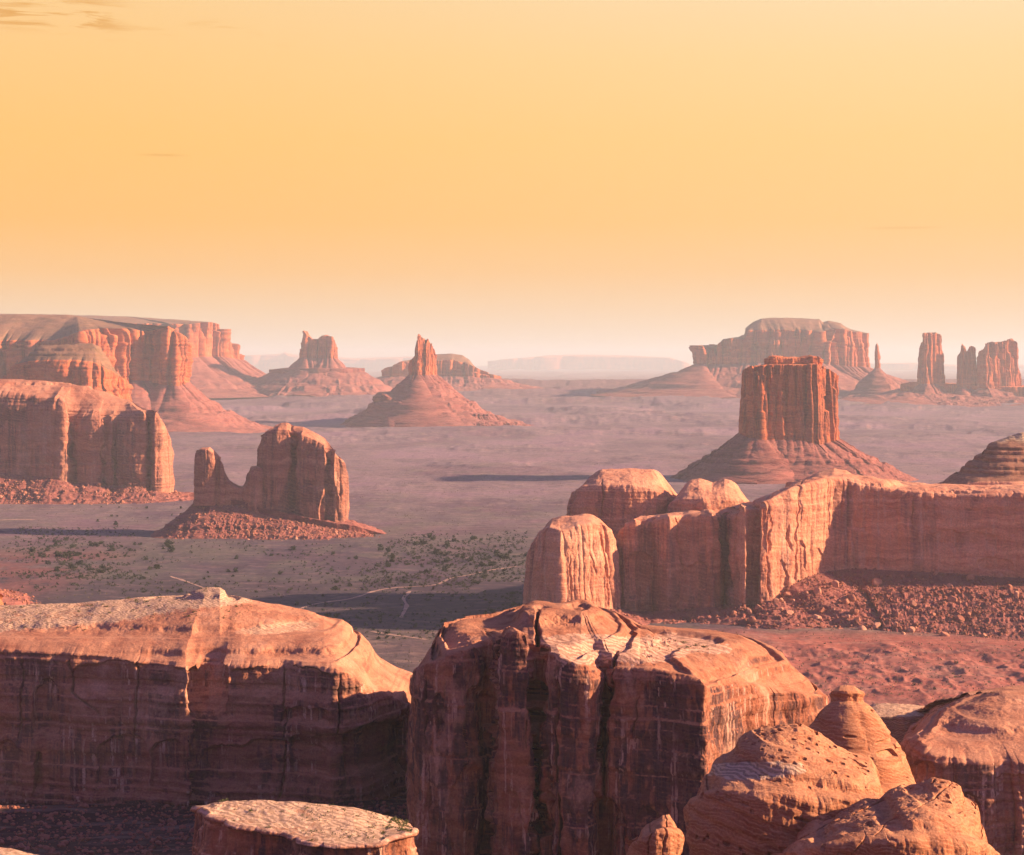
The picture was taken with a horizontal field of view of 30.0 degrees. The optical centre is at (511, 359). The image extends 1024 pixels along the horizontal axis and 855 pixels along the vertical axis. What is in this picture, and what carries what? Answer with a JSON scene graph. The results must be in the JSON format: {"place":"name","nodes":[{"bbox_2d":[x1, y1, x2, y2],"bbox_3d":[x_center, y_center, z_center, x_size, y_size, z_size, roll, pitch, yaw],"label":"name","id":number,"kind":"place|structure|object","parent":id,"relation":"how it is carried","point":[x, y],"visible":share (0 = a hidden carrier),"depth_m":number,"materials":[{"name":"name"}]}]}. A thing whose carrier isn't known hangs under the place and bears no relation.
{"place":"outdoors","nodes":[
{"label":"outdoors","id":0,"kind":"place"},
{"bbox_2d":[5,519,35,519],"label":"dirt road","id":1,"kind":"structure","parent":0,"point":[20,519],"depth_m":3559.00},
{"bbox_2d":[170,576,203,587],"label":"dirt road","id":2,"kind":"structure","parent":0,"point":[187,581],"depth_m":2578.63,"materials":[{"name":"beige soil"}]},
{"bbox_2d":[370,631,426,639],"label":"dirt road","id":3,"kind":"structure","parent":0,"point":[398,635],"depth_m":2079.18,"materials":[{"name":"beige soil"}]},
{"bbox_2d":[400,591,410,616],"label":"dirt road","id":4,"kind":"structure","parent":0,"point":[406,605],"depth_m":2319.82,"materials":[{"name":"soil"}]},
{"bbox_2d":[299,566,516,608],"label":"dirt road","id":5,"kind":"structure","parent":0,"point":[445,580],"depth_m":2502.43,"materials":[{"name":"beige soil"}]},
{"bbox_2d":[0,366,1023,854],"bbox_3d":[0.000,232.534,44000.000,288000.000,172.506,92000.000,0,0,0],"label":"ground","id":6,"kind":"structure","parent":0,"point":[404,482],"depth_m":3618.04,"materials":[{"name":"soil"}]},
{"bbox_2d":[0,589,34,604],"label":"ridge","id":7,"kind":"structure","parent":6,"relation":"on","point":[5,599],"depth_m":2336.42,"materials":[{"name":"red stone"}]},
{"bbox_2d":[0,847,35,854],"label":"ledge","id":8,"kind":"object","parent":6,"relation":"on","point":[7,851],"visible":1,"depth_m":425.83,"materials":[{"name":"stone"}]},
{"bbox_2d":[3,343,133,401],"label":"mesa","id":9,"kind":"structure","parent":6,"relation":"on","point":[85,364],"depth_m":6128.36,"materials":[{"name":"stone"}]},
{"bbox_2d":[67,563,74,568],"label":"juniper shrub","id":10,"kind":"object","parent":6,"relation":"on","point":[71,565],"visible":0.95,"depth_m":2718.41,"materials":[{"name":"green plant"}]},
{"bbox_2d":[0,379,193,503],"bbox_3d":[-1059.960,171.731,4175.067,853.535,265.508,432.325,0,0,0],"label":"mesa","id":11,"kind":"structure","parent":6,"relation":"on","point":[66,433],"depth_m":4075.64,"materials":[{"name":"stone"}]},
{"bbox_2d":[0,314,269,397],"bbox_3d":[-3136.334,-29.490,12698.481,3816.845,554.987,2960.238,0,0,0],"label":"mesa","id":12,"kind":"structure","parent":6,"relation":"on","point":[221,367],"depth_m":12033.01,"materials":[{"name":"stone"}]},
{"bbox_2d":[0,314,271,432],"bbox_3d":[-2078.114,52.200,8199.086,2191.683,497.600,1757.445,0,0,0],"label":"mesa","id":13,"kind":"structure","parent":6,"relation":"on","point":[152,364],"depth_m":7821.48,"materials":[{"name":"stone"}]},
{"bbox_2d":[0,474,384,604],"bbox_3d":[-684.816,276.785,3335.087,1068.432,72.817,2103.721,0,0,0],"label":"rubble","id":14,"kind":"object","parent":6,"relation":"on","point":[180,530],"visible":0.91,"depth_m":3244.59,"materials":[{"name":"red stone"}]},
{"bbox_2d":[0,797,406,854],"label":"rubble","id":15,"kind":"object","parent":6,"relation":"on","point":[64,842],"visible":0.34,"depth_m":792.25,"materials":[{"name":"brown stone"}]},
{"bbox_2d":[0,587,412,806],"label":"cliff","id":16,"kind":"structure","parent":6,"relation":"on","point":[270,701],"depth_m":902.01,"materials":[{"name":"stone"}]},
{"bbox_2d":[0,587,718,839],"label":"cap scrub","id":17,"kind":"object","parent":16,"relation":"on","point":[392,819],"visible":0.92,"depth_m":495.19,"materials":[{"name":"green plant"}]},
{"bbox_2d":[150,422,385,539],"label":"mesa","id":18,"kind":"structure","parent":6,"relation":"on","point":[298,474],"depth_m":3266.06,"materials":[{"name":"stone"}]},
{"bbox_2d":[190,800,418,854],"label":"ledge","id":19,"kind":"object","parent":6,"relation":"on","point":[245,832],"visible":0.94,"depth_m":476.94,"materials":[{"name":"stone"}]},
{"bbox_2d":[251,331,392,396],"bbox_3d":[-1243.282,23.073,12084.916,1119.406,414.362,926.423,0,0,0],"label":"butte","id":20,"kind":"object","parent":6,"relation":"on","point":[318,367],"visible":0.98,"depth_m":11897.83,"materials":[{"name":"stone"}]},
{"bbox_2d":[244,352,412,369],"bbox_3d":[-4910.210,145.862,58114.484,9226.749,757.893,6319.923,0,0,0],"label":"distant mesa","id":21,"kind":"structure","parent":6,"relation":"on","point":[274,361],"depth_m":55956.42,"materials":[{"name":"stone"}]},
{"bbox_2d":[340,334,530,427],"bbox_3d":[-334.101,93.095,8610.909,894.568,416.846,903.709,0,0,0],"label":"butte","id":22,"kind":"object","parent":6,"relation":"on","point":[422,394],"visible":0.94,"depth_m":8379.74,"materials":[{"name":"stone"}]},
{"bbox_2d":[377,354,540,390],"bbox_3d":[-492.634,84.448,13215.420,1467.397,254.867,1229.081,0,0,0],"label":"mesa","id":23,"kind":"structure","parent":6,"relation":"on","point":[456,372],"depth_m":12986.88,"materials":[{"name":"stone"}]},
{"bbox_2d":[498,553,507,558],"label":"juniper shrub","id":24,"kind":"object","parent":6,"relation":"on","point":[504,557],"visible":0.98,"depth_m":2889.98,"materials":[{"name":"green plant"}]},
{"bbox_2d":[0,525,1023,689],"bbox_3d":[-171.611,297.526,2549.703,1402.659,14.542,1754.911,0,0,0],"label":"shrubs","id":25,"kind":"object","parent":6,"relation":"on","point":[360,572],"visible":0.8,"depth_m":2686.97,"materials":[{"name":"green plant"}]},
{"bbox_2d":[0,451,1023,698],"bbox_3d":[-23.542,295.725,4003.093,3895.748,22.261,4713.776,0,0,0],"label":"valley scrub","id":26,"kind":"object","parent":6,"relation":"on","point":[516,553],"visible":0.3,"depth_m":2183.07,"materials":[{"name":"plant"}]},
{"bbox_2d":[486,355,690,369],"bbox_3d":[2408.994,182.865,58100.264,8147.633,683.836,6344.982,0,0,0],"label":"distant mesa","id":27,"kind":"structure","parent":6,"relation":"on","point":[584,362],"depth_m":56004.31,"materials":[{"name":"stone"}]},
{"bbox_2d":[405,599,828,854],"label":"cliff","id":28,"kind":"structure","parent":6,"relation":"on","point":[528,733],"depth_m":616.62,"materials":[{"name":"stone"}]},
{"bbox_2d":[625,814,684,854],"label":"boulder","id":29,"kind":"object","parent":6,"relation":"on","point":[662,835],"visible":1,"depth_m":344.06,"materials":[{"name":"stone"}]},
{"bbox_2d":[590,318,908,398],"bbox_3d":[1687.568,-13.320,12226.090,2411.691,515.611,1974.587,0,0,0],"label":"mesa","id":30,"kind":"structure","parent":6,"relation":"on","point":[839,349],"depth_m":11972.53,"materials":[{"name":"stone"}]},
{"bbox_2d":[522,468,1023,640],"bbox_3d":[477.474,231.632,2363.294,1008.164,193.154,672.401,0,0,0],"label":"mesa","id":31,"kind":"structure","parent":6,"relation":"on","point":[642,543],"depth_m":2232.48,"materials":[{"name":"stone"}]},
{"bbox_2d":[748,616,756,622],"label":"boulder","id":32,"kind":"object","parent":31,"relation":"on","point":[751,619],"visible":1,"depth_m":2139.29,"materials":[{"name":"stone"}]},
{"bbox_2d":[786,610,793,614],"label":"boulder","id":33,"kind":"object","parent":31,"relation":"on","point":[789,612],"visible":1,"depth_m":2157.49,"materials":[{"name":"stone"}]},
{"bbox_2d":[813,587,821,593],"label":"boulder","id":34,"kind":"object","parent":31,"relation":"on","point":[816,590],"visible":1,"depth_m":2196.30,"materials":[{"name":"stone"}]},
{"bbox_2d":[813,614,821,619],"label":"boulder","id":35,"kind":"object","parent":31,"relation":"on","point":[815,616],"visible":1,"depth_m":2151.44,"materials":[{"name":"brown stone"}]},
{"bbox_2d":[831,580,838,587],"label":"boulder","id":36,"kind":"object","parent":31,"relation":"on","point":[834,583],"visible":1,"depth_m":2220.76,"materials":[{"name":"red stone"}]},
{"bbox_2d":[842,598,848,604],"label":"boulder","id":37,"kind":"object","parent":31,"relation":"on","point":[845,601],"visible":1,"depth_m":2179.14,"materials":[{"name":"stone"}]},
{"bbox_2d":[848,594,855,601],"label":"boulder","id":38,"kind":"object","parent":31,"relation":"on","point":[851,597],"visible":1,"depth_m":2192.08,"materials":[{"name":"brown stone"}]},
{"bbox_2d":[850,609,858,614],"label":"boulder","id":39,"kind":"object","parent":31,"relation":"on","point":[854,611],"visible":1,"depth_m":2157.22,"materials":[{"name":"stone"}]},
{"bbox_2d":[857,625,866,629],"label":"boulder","id":40,"kind":"object","parent":31,"relation":"on","point":[861,627],"visible":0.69,"depth_m":2113.86,"materials":[{"name":"orange stone"}]},
{"bbox_2d":[872,622,880,628],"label":"boulder","id":41,"kind":"object","parent":31,"relation":"on","point":[876,624],"visible":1,"depth_m":2125.30,"materials":[{"name":"stone"}]},
{"bbox_2d":[872,578,881,586],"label":"boulder","id":42,"kind":"object","parent":31,"relation":"on","point":[876,581],"visible":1,"depth_m":2233.22,"materials":[{"name":"red stone"}]},
{"bbox_2d":[907,626,914,631],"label":"boulder","id":43,"kind":"object","parent":31,"relation":"on","point":[911,628],"visible":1,"depth_m":2101.31,"materials":[{"name":"stone"}]},
{"bbox_2d":[909,600,916,606],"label":"boulder","id":44,"kind":"object","parent":31,"relation":"on","point":[913,603],"visible":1,"depth_m":2176.09,"materials":[{"name":"brown stone"}]},
{"bbox_2d":[939,631,949,635],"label":"boulder","id":45,"kind":"object","parent":31,"relation":"on","point":[942,633],"visible":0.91,"depth_m":2076.36,"materials":[{"name":"stone"}]},
{"bbox_2d":[947,595,957,601],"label":"boulder","id":46,"kind":"object","parent":31,"relation":"on","point":[950,598],"visible":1,"depth_m":2184.98,"materials":[{"name":"brown stone"}]},
{"bbox_2d":[953,615,964,621],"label":"boulder","id":47,"kind":"object","parent":31,"relation":"on","point":[957,618],"visible":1,"depth_m":2130.30,"materials":[{"name":"brown stone"}]},
{"bbox_2d":[966,574,974,579],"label":"boulder","id":48,"kind":"object","parent":31,"relation":"on","point":[970,576],"visible":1,"depth_m":2245.45,"materials":[{"name":"red stone"}]},
{"bbox_2d":[996,573,1003,577],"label":"boulder","id":49,"kind":"object","parent":31,"relation":"on","point":[999,575],"visible":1,"depth_m":2253.41,"materials":[{"name":"red stone"}]},
{"bbox_2d":[1004,584,1012,588],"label":"boulder","id":50,"kind":"object","parent":31,"relation":"on","point":[1009,586],"visible":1,"depth_m":2217.35,"materials":[{"name":"stone"}]},
{"bbox_2d":[1013,591,1018,597],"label":"boulder","id":51,"kind":"object","parent":31,"relation":"on","point":[1016,594],"visible":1,"depth_m":2191.10,"materials":[{"name":"stone"}]},
{"bbox_2d":[683,723,884,854],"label":"dome","id":52,"kind":"structure","parent":6,"relation":"on","point":[767,790],"depth_m":387.95,"materials":[{"name":"stone"}]},
{"bbox_2d":[670,355,918,483],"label":"butte","id":53,"kind":"object","parent":6,"relation":"on","point":[788,429],"visible":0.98,"depth_m":4735.62,"materials":[{"name":"stone"}]},
{"bbox_2d":[809,685,915,792],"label":"dome","id":54,"kind":"structure","parent":6,"relation":"on","point":[848,718],"depth_m":435.11,"materials":[{"name":"stone"}]},
{"bbox_2d":[772,777,999,854],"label":"dome","id":55,"kind":"structure","parent":6,"relation":"on","point":[933,816],"depth_m":360.47,"materials":[{"name":"stone"}]},
{"bbox_2d":[870,703,925,742],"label":"ledge","id":56,"kind":"object","parent":6,"relation":"on","point":[898,720],"visible":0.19,"depth_m":897.18,"materials":[{"name":"stone"}]},
{"bbox_2d":[838,382,1023,406],"bbox_3d":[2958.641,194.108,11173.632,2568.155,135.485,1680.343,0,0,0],"label":"ridge","id":57,"kind":"structure","parent":6,"relation":"on","point":[949,397],"depth_m":10798.12,"materials":[{"name":"stone"}]},
{"bbox_2d":[846,344,899,395],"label":"butte","id":58,"kind":"object","parent":57,"relation":"on","point":[877,379],"visible":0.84,"depth_m":11331.69,"materials":[{"name":"stone"}]},
{"bbox_2d":[910,332,946,395],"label":"butte","id":59,"kind":"object","parent":57,"relation":"on","point":[930,373],"visible":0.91,"depth_m":10976.18,"materials":[{"name":"stone"}]},
{"bbox_2d":[952,344,976,395],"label":"butte","id":60,"kind":"object","parent":57,"relation":"on","point":[966,368],"visible":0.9,"depth_m":11000.80,"materials":[{"name":"stone"}]},
{"bbox_2d":[971,339,1021,397],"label":"butte","id":61,"kind":"object","parent":57,"relation":"on","point":[997,365],"visible":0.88,"depth_m":10996.58,"materials":[{"name":"stone"}]},
{"bbox_2d":[899,685,1023,854],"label":"cliff","id":62,"kind":"structure","parent":6,"relation":"on","point":[971,743],"depth_m":701.40,"materials":[{"name":"stone"}]},
{"bbox_2d":[938,432,1023,484],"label":"butte","id":63,"kind":"object","parent":6,"relation":"on","point":[1000,461],"visible":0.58,"depth_m":2401.92,"materials":[{"name":"stone"}]},
{"bbox_2d":[0,0,1023,365],"label":"sky","id":64,"kind":"structure","parent":0,"point":[484,181],"materials":[{"name":"orange"}]},
{"bbox_2d":[610,568,1022,640],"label":"rubble","id":65,"kind":"object","parent":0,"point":[857,586],"visible":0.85,"depth_m":2184.98,"materials":[{"name":"brown stone"}]},
{"bbox_2d":[870,363,1023,369],"bbox_3d":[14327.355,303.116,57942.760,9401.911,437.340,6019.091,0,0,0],"label":"distant mesa","id":66,"kind":"structure","parent":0,"point":[898,366],"depth_m":56034.77,"materials":[{"name":"stone"}]}
]}

